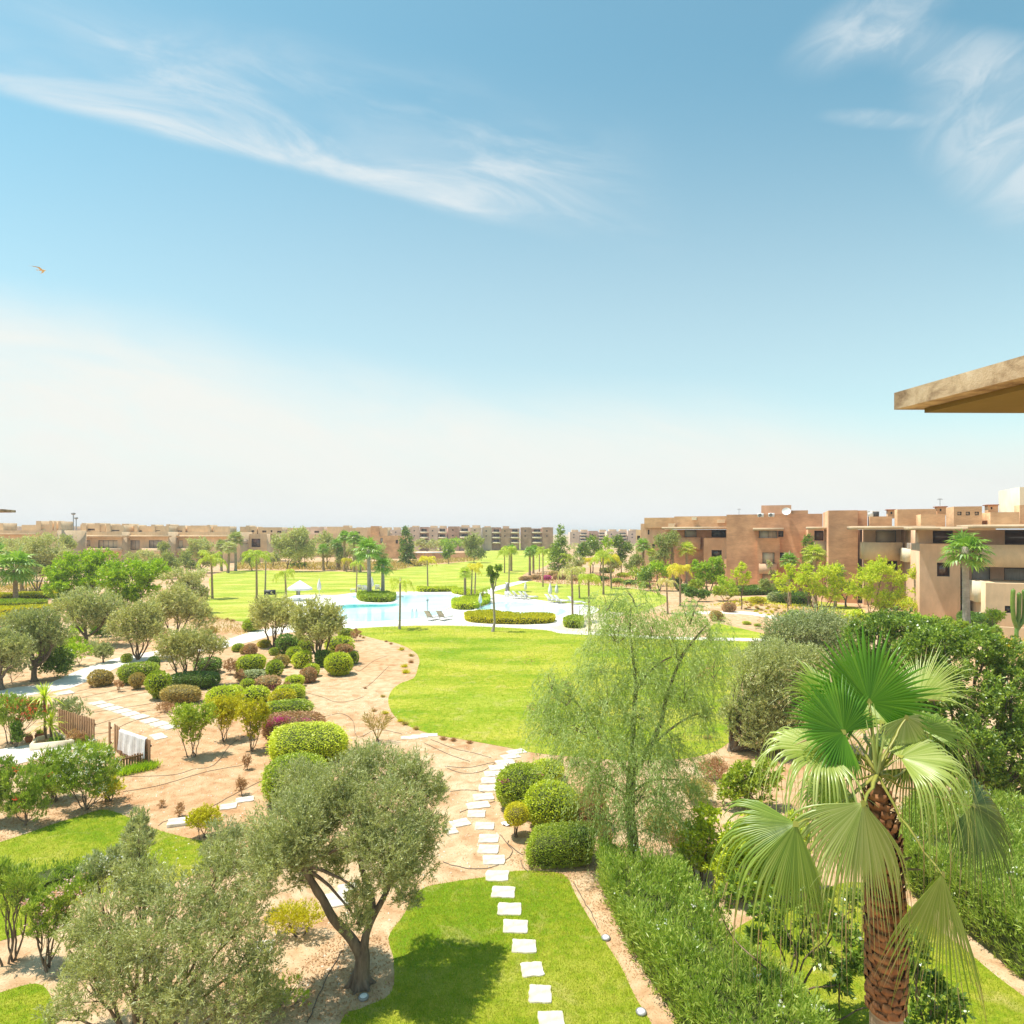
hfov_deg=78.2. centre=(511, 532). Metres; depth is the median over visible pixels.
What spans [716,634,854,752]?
olive tree
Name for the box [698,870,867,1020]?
open shrub
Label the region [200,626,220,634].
wild bush
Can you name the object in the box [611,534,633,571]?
tree
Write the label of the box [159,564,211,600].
flowering tree
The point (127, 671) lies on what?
clipped bush
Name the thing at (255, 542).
window
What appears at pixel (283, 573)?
queen palm
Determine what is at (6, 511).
roof overhang
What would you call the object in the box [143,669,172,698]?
clipped bush
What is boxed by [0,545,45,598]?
fan palm
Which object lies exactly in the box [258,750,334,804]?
clipped bush
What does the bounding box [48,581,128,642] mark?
olive tree
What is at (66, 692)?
stepping stone
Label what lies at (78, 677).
path
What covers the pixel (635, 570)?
garden tree
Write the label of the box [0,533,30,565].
tree
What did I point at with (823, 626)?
olive tree
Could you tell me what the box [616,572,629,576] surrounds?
garden bush
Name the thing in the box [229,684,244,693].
clipped bush
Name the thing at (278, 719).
bougainvillea
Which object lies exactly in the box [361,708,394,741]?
shrub
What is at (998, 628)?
garden shrub
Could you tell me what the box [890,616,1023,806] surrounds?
dense tree
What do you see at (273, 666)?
clipped bush
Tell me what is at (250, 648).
clipped bush
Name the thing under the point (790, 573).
young tree
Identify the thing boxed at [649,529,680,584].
garden tree
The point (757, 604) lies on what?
undergrowth
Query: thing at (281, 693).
clipped bush
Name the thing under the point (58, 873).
hedge
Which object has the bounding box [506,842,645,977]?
leaf litter
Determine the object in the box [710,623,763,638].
lawn
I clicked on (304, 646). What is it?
clipped bush
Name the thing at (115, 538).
house
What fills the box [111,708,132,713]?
stepping stone
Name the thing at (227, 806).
stepping stone
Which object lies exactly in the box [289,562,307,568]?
tree
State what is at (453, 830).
stepping stone
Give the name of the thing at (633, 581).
garden bush
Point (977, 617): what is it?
hedge
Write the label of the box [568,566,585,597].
queen palm
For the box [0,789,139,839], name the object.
leaf litter
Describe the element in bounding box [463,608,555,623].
hedge
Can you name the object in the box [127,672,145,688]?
clipped bush
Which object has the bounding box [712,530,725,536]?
window
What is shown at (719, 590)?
garden shrub
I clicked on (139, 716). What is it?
stepping stone
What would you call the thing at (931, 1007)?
open shrub
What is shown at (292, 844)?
olive tree
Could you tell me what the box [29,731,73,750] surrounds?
planter box
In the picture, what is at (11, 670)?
wild bush
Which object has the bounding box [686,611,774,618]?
path
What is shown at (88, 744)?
edge grass
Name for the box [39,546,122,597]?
leafy tree
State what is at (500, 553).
queen palm
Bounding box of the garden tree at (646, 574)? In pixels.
[633,564,655,590]
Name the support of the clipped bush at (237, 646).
on the ground at (26, 966)
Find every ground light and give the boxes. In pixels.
[358,992,368,1001]
[601,934,610,941]
[636,1007,646,1016]
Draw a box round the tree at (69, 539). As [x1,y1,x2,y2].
[59,533,78,550]
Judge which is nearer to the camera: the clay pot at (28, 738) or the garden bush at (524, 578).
the clay pot at (28, 738)
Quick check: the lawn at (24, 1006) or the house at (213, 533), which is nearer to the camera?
the lawn at (24, 1006)
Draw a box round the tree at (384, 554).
[366,542,393,565]
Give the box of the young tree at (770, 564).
[766,560,776,583]
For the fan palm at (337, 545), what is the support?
on the ground at (26, 966)
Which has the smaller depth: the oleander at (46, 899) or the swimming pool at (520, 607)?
the oleander at (46, 899)
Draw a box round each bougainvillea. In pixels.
[260,710,327,740]
[544,575,551,580]
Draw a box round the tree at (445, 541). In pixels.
[438,537,462,547]
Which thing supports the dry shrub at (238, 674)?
on the ground at (26, 966)
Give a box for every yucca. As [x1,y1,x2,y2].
[15,682,63,738]
[29,708,67,740]
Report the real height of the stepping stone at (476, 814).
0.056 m
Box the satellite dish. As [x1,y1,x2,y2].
[782,508,790,516]
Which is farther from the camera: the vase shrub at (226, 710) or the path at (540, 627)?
the path at (540, 627)
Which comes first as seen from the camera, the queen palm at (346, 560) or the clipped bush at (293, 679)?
the clipped bush at (293, 679)
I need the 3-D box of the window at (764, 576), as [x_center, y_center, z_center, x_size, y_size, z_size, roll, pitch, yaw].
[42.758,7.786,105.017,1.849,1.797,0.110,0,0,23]
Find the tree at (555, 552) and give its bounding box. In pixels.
[547,523,571,571]
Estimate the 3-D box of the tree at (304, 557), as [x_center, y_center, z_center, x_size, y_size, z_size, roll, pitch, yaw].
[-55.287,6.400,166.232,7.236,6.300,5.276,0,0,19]
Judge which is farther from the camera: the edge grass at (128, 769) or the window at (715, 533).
the window at (715, 533)
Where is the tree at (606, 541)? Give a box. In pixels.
[595,535,613,575]
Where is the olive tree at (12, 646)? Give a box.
[0,622,37,689]
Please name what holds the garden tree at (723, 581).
on the ground at (26, 966)
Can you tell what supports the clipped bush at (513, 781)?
on the ground at (26, 966)
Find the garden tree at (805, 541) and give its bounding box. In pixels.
[796,533,818,606]
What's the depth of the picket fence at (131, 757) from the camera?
25.37 m
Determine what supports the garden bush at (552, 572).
on the ground at (26, 966)
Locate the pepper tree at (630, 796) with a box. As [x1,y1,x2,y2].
[516,579,752,886]
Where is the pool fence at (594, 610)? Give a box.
[579,604,609,616]
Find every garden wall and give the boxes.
[412,553,469,557]
[999,626,1023,641]
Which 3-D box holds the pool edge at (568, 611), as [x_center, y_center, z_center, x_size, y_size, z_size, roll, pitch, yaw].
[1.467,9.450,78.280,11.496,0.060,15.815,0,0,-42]
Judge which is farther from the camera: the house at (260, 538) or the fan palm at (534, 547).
the house at (260, 538)
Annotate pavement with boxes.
[548,612,634,631]
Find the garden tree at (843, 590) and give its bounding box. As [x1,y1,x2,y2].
[826,577,857,606]
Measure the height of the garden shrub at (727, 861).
2.410 m
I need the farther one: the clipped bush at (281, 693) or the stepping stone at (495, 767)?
the clipped bush at (281, 693)
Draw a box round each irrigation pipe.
[123,765,241,791]
[159,735,245,775]
[307,950,341,1022]
[443,843,512,868]
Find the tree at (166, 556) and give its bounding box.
[154,550,184,578]
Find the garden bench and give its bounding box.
[264,590,275,596]
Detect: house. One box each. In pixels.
[0,521,86,566]
[80,523,132,562]
[122,524,178,562]
[166,524,252,562]
[240,525,286,561]
[280,525,366,556]
[349,526,409,558]
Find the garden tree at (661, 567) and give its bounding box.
[647,560,671,589]
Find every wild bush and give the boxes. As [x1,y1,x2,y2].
[2,657,32,683]
[35,645,78,678]
[59,633,84,647]
[64,639,93,665]
[68,623,88,635]
[81,639,97,653]
[89,625,107,636]
[101,624,123,637]
[198,813,254,864]
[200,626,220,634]
[247,967,311,1008]
[264,896,325,936]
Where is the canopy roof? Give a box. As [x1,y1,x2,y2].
[415,552,442,556]
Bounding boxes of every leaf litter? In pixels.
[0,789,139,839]
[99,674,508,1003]
[233,935,389,1022]
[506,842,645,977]
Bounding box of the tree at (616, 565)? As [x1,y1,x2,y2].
[599,549,621,572]
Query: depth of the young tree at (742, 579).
77.86 m
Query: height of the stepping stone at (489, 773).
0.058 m
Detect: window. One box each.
[99,540,117,547]
[131,540,139,549]
[149,540,161,547]
[252,539,259,546]
[685,530,695,536]
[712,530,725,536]
[712,550,721,556]
[759,531,776,537]
[762,552,773,562]
[762,574,773,582]
[778,531,782,536]
[814,531,823,539]
[876,531,895,541]
[883,561,896,570]
[933,531,952,542]
[937,563,949,576]
[972,566,989,579]
[1004,568,1023,579]
[1005,530,1023,544]
[1005,606,1010,612]
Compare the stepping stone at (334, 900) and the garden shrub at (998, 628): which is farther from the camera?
the garden shrub at (998, 628)
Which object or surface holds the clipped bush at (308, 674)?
on the ground at (26, 966)
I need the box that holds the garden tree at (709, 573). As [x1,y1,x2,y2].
[689,555,725,590]
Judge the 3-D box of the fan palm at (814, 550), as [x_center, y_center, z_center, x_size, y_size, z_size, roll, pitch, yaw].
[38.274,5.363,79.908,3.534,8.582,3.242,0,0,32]
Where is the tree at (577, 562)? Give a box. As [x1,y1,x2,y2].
[563,552,585,575]
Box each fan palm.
[0,541,8,553]
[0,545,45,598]
[10,568,31,590]
[212,539,226,570]
[221,541,237,572]
[224,531,245,570]
[317,543,329,570]
[330,537,342,567]
[335,547,342,569]
[337,530,351,570]
[345,531,360,571]
[352,536,384,591]
[353,535,364,571]
[372,556,393,590]
[457,564,471,594]
[508,543,517,570]
[523,546,535,574]
[531,545,538,573]
[635,537,652,565]
[645,548,655,581]
[669,536,678,584]
[676,541,696,584]
[701,622,1021,1023]
[779,551,799,605]
[801,541,828,606]
[830,565,848,607]
[937,529,995,637]
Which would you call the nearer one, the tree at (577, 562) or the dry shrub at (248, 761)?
the dry shrub at (248, 761)
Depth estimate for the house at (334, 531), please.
247.54 m
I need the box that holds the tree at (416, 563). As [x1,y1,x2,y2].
[410,559,432,565]
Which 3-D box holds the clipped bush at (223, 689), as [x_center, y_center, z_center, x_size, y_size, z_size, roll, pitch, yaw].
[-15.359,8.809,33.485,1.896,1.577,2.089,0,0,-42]
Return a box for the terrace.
[0,745,73,764]
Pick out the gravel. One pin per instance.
(264, 808)
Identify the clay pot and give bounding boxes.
[24,732,32,742]
[34,727,43,737]
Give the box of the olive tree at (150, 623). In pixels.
[101,599,166,659]
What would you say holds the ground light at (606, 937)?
on the ground at (26, 966)
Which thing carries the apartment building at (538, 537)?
on the ground at (26, 966)
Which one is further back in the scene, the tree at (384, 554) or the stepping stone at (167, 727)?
the tree at (384, 554)
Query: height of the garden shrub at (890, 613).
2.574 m
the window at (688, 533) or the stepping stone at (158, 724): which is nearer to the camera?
the stepping stone at (158, 724)
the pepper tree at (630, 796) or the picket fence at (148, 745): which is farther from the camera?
the picket fence at (148, 745)
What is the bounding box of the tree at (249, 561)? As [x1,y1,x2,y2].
[239,554,260,570]
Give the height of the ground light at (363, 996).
0.075 m
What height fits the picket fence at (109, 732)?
1.137 m
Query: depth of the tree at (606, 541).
134.75 m
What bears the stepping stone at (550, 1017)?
on the lawn at (481, 998)
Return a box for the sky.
[0,0,1023,533]
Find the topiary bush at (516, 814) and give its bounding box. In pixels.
[503,800,529,837]
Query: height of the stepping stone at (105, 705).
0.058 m
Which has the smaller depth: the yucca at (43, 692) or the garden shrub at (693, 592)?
the yucca at (43, 692)
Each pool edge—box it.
[337,594,459,622]
[474,601,569,616]
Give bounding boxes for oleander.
[0,689,52,744]
[0,753,18,802]
[0,760,56,825]
[0,854,46,965]
[19,866,97,972]
[24,744,75,801]
[46,734,125,810]
[68,842,137,950]
[1000,634,1023,658]
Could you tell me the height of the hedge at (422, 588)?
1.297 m
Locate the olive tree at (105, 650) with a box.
[92,640,114,662]
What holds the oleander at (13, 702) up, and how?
on the ground at (26, 966)
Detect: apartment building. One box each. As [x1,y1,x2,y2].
[356,527,409,535]
[410,526,447,550]
[448,525,481,550]
[482,526,518,549]
[520,527,552,549]
[568,530,605,544]
[605,529,636,545]
[636,505,821,590]
[806,487,1023,627]
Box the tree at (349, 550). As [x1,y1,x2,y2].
[334,541,365,569]
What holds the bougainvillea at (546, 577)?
on the ground at (26, 966)
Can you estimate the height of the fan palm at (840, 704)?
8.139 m
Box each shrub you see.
[9,719,25,746]
[48,693,93,720]
[91,774,126,801]
[114,680,123,691]
[118,804,158,871]
[154,699,174,711]
[157,800,166,807]
[166,700,219,757]
[174,801,185,817]
[183,803,223,838]
[204,692,244,740]
[222,657,238,671]
[233,697,271,751]
[234,669,246,680]
[234,775,249,795]
[241,754,253,769]
[350,628,361,640]
[361,708,394,741]
[670,800,732,881]
[681,586,711,600]
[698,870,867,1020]
[700,808,813,900]
[711,584,740,600]
[715,751,785,805]
[757,578,787,593]
[815,607,846,625]
[841,609,879,625]
[870,607,903,626]
[901,609,936,624]
[904,921,976,1023]
[932,615,972,631]
[966,622,988,635]
[991,624,1004,636]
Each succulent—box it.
[46,735,63,741]
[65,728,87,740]
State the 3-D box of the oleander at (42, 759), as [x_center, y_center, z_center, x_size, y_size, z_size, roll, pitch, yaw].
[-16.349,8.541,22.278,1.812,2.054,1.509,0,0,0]
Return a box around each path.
[0,626,294,696]
[362,622,758,640]
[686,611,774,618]
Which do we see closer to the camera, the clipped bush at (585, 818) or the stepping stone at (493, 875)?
the stepping stone at (493, 875)
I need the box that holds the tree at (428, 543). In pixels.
[414,538,440,549]
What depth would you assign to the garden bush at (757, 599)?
84.21 m
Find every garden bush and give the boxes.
[518,576,531,580]
[530,574,540,579]
[548,571,560,574]
[552,573,567,579]
[599,567,613,572]
[612,578,623,582]
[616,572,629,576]
[623,579,636,584]
[638,582,650,587]
[669,577,682,584]
[675,583,687,590]
[709,610,723,620]
[721,602,736,611]
[749,596,766,603]
[767,591,787,602]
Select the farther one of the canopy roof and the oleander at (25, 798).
the canopy roof
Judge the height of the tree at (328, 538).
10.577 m
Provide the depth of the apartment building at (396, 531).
420.00 m
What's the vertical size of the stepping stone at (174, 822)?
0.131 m
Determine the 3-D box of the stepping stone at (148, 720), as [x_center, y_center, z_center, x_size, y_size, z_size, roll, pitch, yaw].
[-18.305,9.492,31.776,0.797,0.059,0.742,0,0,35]
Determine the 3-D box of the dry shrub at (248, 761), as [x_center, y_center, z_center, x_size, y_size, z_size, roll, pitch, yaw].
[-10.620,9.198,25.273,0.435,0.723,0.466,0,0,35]
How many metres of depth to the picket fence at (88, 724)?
29.00 m
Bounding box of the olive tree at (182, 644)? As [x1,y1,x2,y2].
[148,623,229,674]
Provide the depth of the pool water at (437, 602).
77.70 m
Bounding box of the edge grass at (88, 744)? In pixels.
[72,736,108,749]
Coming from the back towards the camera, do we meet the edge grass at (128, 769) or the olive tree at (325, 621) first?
the olive tree at (325, 621)
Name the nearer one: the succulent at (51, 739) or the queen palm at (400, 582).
the succulent at (51, 739)
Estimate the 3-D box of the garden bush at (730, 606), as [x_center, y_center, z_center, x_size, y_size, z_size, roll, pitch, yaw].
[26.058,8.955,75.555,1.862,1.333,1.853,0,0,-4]
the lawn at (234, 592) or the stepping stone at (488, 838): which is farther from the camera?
the lawn at (234, 592)
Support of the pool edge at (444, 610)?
on the pool deck
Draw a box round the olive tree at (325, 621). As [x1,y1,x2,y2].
[287,592,347,659]
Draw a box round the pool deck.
[283,580,598,628]
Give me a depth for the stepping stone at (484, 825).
20.33 m
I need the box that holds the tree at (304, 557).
[288,550,315,566]
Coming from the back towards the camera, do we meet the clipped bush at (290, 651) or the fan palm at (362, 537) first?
the fan palm at (362, 537)
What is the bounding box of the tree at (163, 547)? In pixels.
[156,541,170,553]
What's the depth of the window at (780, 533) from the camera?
104.90 m
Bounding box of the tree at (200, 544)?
[185,536,217,568]
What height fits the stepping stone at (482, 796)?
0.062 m
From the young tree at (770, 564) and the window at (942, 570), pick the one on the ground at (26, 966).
the young tree at (770, 564)
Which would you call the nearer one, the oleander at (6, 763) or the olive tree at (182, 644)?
the oleander at (6, 763)
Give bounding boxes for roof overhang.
[0,509,15,512]
[894,356,1023,412]
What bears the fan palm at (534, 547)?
on the ground at (26, 966)
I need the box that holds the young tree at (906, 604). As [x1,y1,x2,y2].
[894,563,961,612]
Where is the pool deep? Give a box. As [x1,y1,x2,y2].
[342,604,398,608]
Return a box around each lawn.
[0,810,224,940]
[0,983,54,1023]
[206,543,665,630]
[340,870,650,1023]
[356,625,750,759]
[678,882,1023,1023]
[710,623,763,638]
[739,597,865,613]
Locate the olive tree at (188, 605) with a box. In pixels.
[145,581,216,632]
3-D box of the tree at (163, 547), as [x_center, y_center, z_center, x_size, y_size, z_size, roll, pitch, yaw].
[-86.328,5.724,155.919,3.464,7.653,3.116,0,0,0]
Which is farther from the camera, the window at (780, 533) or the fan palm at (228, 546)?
the fan palm at (228, 546)
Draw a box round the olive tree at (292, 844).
[234,735,453,994]
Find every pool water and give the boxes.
[337,594,457,621]
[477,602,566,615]
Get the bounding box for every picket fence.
[58,708,95,741]
[108,721,111,746]
[114,724,119,752]
[117,753,145,767]
[119,734,151,762]
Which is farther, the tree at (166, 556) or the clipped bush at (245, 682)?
the tree at (166, 556)
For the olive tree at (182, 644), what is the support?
on the ground at (26, 966)
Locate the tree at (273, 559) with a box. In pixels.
[268,552,280,566]
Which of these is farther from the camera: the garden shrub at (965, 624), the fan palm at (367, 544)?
the fan palm at (367, 544)
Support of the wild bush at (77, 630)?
on the ground at (26, 966)
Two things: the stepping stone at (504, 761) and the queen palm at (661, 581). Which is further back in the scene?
the queen palm at (661, 581)
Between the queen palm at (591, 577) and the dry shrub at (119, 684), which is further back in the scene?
the queen palm at (591, 577)
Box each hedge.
[0,590,58,598]
[0,598,47,605]
[0,603,63,612]
[2,852,84,904]
[356,590,396,601]
[416,585,457,591]
[451,587,478,594]
[451,593,490,609]
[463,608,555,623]
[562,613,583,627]
[592,833,840,1023]
[731,584,773,595]
[774,590,811,603]
[896,773,1023,978]
[955,610,995,626]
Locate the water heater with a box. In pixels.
[867,511,878,516]
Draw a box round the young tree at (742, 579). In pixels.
[730,561,751,609]
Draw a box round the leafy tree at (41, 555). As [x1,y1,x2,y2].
[0,531,73,590]
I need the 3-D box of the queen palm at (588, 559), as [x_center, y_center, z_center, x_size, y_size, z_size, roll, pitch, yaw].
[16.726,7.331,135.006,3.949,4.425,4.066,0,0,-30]
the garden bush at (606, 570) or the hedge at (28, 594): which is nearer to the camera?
the hedge at (28, 594)
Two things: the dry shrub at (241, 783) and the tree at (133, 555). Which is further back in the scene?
the tree at (133, 555)
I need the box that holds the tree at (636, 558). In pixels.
[622,551,645,579]
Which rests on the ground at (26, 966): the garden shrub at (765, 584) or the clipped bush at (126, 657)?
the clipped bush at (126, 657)
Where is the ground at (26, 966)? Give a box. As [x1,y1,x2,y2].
[0,534,1023,1023]
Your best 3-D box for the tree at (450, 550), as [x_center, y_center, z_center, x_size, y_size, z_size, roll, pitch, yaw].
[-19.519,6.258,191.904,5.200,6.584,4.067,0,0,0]
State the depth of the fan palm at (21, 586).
95.74 m
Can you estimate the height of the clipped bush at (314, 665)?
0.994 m
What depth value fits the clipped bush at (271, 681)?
38.24 m
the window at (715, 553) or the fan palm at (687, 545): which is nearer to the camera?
the fan palm at (687, 545)
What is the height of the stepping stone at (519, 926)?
0.055 m
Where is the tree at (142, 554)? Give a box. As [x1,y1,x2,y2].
[135,549,159,563]
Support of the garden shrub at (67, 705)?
on the ground at (26, 966)
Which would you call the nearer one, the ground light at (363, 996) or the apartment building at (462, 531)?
the ground light at (363, 996)
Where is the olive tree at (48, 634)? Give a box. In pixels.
[0,604,76,681]
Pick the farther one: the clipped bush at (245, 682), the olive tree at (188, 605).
the olive tree at (188, 605)
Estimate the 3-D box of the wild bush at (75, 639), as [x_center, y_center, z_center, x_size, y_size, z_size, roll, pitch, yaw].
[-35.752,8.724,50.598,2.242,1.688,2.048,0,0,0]
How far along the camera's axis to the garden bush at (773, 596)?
85.48 m
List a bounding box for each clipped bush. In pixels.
[86,669,114,686]
[116,660,161,683]
[120,653,132,662]
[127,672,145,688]
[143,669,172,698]
[147,655,160,668]
[159,684,203,703]
[170,670,223,687]
[191,656,222,671]
[204,683,241,703]
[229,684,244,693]
[231,643,243,651]
[235,653,267,672]
[236,669,266,680]
[239,677,255,690]
[241,619,259,631]
[241,684,270,702]
[243,643,257,654]
[253,674,281,689]
[257,639,270,647]
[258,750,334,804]
[264,658,284,675]
[265,698,314,717]
[265,720,351,763]
[267,687,296,701]
[268,647,279,655]
[273,654,289,667]
[274,633,300,653]
[276,683,306,700]
[285,646,301,661]
[285,674,304,685]
[290,650,312,668]
[297,639,314,652]
[299,666,317,683]
[303,663,319,673]
[314,649,331,666]
[323,634,355,652]
[323,650,353,675]
[335,643,353,653]
[338,628,353,637]
[349,651,359,663]
[493,760,550,811]
[521,777,579,827]
[522,819,598,869]
[534,757,564,779]
[575,788,606,830]
[598,824,612,844]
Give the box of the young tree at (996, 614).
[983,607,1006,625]
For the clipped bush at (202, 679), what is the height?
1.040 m
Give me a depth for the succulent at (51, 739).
28.07 m
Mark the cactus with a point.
(1017, 617)
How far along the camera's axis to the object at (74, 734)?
28.27 m
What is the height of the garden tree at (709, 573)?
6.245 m
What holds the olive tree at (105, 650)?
on the ground at (26, 966)
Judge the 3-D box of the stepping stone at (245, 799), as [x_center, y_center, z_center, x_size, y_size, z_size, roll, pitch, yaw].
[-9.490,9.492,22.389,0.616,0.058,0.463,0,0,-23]
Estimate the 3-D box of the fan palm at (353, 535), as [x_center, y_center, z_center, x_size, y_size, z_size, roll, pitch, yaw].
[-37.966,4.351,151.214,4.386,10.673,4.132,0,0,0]
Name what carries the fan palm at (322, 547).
on the ground at (26, 966)
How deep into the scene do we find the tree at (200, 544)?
148.16 m
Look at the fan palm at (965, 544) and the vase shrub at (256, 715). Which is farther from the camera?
the fan palm at (965, 544)
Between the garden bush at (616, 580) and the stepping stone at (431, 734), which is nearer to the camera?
the stepping stone at (431, 734)
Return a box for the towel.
[117,729,146,758]
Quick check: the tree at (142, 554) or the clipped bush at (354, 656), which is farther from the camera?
the tree at (142, 554)
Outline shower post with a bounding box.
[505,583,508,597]
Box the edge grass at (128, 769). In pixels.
[116,758,162,776]
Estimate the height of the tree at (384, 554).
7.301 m
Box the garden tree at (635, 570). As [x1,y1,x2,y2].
[627,564,651,577]
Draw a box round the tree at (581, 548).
[573,541,590,573]
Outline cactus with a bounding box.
[1010,588,1023,640]
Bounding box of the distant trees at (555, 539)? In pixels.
[414,536,635,551]
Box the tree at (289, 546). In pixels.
[269,526,316,568]
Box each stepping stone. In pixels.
[53,690,74,695]
[87,700,106,705]
[95,703,114,707]
[103,705,123,710]
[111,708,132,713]
[120,711,140,716]
[129,714,149,719]
[139,718,159,723]
[148,721,168,726]
[149,732,167,739]
[158,724,177,729]
[166,817,186,827]
[220,802,236,809]
[236,796,253,803]
[325,892,348,907]
[337,882,355,892]
[400,735,418,739]
[420,733,437,736]
[445,827,458,834]
[449,818,470,827]
[466,801,490,809]
[467,810,485,817]
[472,793,493,800]
[474,822,494,829]
[477,844,498,853]
[478,784,495,791]
[478,834,498,842]
[481,777,495,783]
[483,855,504,864]
[484,771,499,776]
[485,870,509,881]
[488,764,506,770]
[491,886,515,898]
[495,759,514,764]
[497,902,521,915]
[500,754,520,758]
[503,919,527,933]
[506,748,526,754]
[512,939,536,953]
[520,961,544,977]
[528,984,551,1003]
[538,1011,564,1023]
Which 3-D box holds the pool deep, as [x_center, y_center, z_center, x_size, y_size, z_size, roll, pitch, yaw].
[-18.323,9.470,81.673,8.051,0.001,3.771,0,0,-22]
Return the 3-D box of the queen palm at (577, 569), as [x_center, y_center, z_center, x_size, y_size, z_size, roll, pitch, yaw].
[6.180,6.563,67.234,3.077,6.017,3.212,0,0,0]
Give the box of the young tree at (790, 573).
[770,562,799,611]
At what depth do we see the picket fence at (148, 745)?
25.62 m
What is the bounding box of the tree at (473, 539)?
[460,531,487,562]
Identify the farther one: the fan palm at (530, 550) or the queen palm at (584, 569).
the fan palm at (530, 550)
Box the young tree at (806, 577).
[791,560,848,610]
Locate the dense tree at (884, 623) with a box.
[839,606,948,731]
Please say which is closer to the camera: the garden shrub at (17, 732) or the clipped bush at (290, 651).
the garden shrub at (17, 732)
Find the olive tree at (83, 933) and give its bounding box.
[31,814,291,1023]
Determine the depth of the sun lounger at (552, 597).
85.08 m
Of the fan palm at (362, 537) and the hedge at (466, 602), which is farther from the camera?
the fan palm at (362, 537)
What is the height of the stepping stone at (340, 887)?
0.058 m
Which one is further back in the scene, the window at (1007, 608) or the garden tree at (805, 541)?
the garden tree at (805, 541)
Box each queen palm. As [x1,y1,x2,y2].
[196,550,227,598]
[241,549,270,598]
[258,552,276,589]
[272,568,294,595]
[341,558,352,571]
[350,560,365,592]
[389,577,414,628]
[418,556,436,586]
[467,565,481,594]
[468,562,482,593]
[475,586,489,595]
[497,550,511,572]
[500,546,517,590]
[535,548,549,586]
[536,546,544,571]
[556,566,583,613]
[559,553,574,567]
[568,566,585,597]
[578,573,602,630]
[582,557,598,573]
[590,549,614,594]
[601,554,621,587]
[655,578,678,613]
[666,563,693,605]
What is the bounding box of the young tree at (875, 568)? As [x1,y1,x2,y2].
[843,555,911,612]
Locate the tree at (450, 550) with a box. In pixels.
[440,543,455,563]
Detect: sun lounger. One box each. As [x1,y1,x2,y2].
[424,610,440,620]
[436,610,452,619]
[549,594,564,602]
[554,595,569,602]
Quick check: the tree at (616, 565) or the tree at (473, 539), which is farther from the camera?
the tree at (473, 539)
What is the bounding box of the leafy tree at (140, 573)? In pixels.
[90,556,171,606]
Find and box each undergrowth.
[0,582,48,592]
[11,630,121,665]
[186,614,250,634]
[237,557,478,570]
[532,572,664,589]
[711,598,847,613]
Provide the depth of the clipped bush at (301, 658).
44.17 m
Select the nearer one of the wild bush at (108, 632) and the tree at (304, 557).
the wild bush at (108, 632)
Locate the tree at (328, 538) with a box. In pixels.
[313,529,342,566]
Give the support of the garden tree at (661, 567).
on the ground at (26, 966)
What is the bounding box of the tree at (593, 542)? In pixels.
[584,533,602,572]
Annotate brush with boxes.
[643,808,679,835]
[666,830,686,850]
[685,778,714,802]
[697,755,728,780]
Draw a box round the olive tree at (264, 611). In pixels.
[247,591,298,646]
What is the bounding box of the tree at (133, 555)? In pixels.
[123,550,143,562]
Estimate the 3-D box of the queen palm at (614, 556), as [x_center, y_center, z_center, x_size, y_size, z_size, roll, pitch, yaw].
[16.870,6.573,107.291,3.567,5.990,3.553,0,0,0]
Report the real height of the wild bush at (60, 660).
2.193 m
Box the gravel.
[94,675,502,1015]
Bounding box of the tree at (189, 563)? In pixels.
[177,549,202,571]
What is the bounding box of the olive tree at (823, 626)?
[748,602,864,678]
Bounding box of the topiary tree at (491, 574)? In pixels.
[486,564,502,631]
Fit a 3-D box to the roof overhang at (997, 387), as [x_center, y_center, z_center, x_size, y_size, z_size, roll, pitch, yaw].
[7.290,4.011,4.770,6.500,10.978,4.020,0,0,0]
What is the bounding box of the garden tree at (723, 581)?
[715,574,738,588]
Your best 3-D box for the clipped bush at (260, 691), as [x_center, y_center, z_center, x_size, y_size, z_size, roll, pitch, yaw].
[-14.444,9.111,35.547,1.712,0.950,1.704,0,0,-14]
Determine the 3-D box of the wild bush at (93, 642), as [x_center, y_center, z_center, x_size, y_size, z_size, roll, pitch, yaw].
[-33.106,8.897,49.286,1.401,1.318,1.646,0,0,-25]
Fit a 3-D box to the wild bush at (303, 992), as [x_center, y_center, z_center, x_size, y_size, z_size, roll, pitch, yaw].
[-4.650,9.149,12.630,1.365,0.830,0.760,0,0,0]
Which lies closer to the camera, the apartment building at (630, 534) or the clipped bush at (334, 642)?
the clipped bush at (334, 642)
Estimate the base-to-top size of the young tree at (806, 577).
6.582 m
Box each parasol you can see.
[287,580,312,590]
[317,580,320,595]
[548,584,551,600]
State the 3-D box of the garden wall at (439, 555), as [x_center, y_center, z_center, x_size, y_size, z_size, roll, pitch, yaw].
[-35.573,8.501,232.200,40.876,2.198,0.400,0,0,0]
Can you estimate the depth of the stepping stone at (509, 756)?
26.64 m
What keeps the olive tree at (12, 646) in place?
on the ground at (26, 966)
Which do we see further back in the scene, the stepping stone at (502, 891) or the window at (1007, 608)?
the window at (1007, 608)
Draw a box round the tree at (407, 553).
[397,525,416,563]

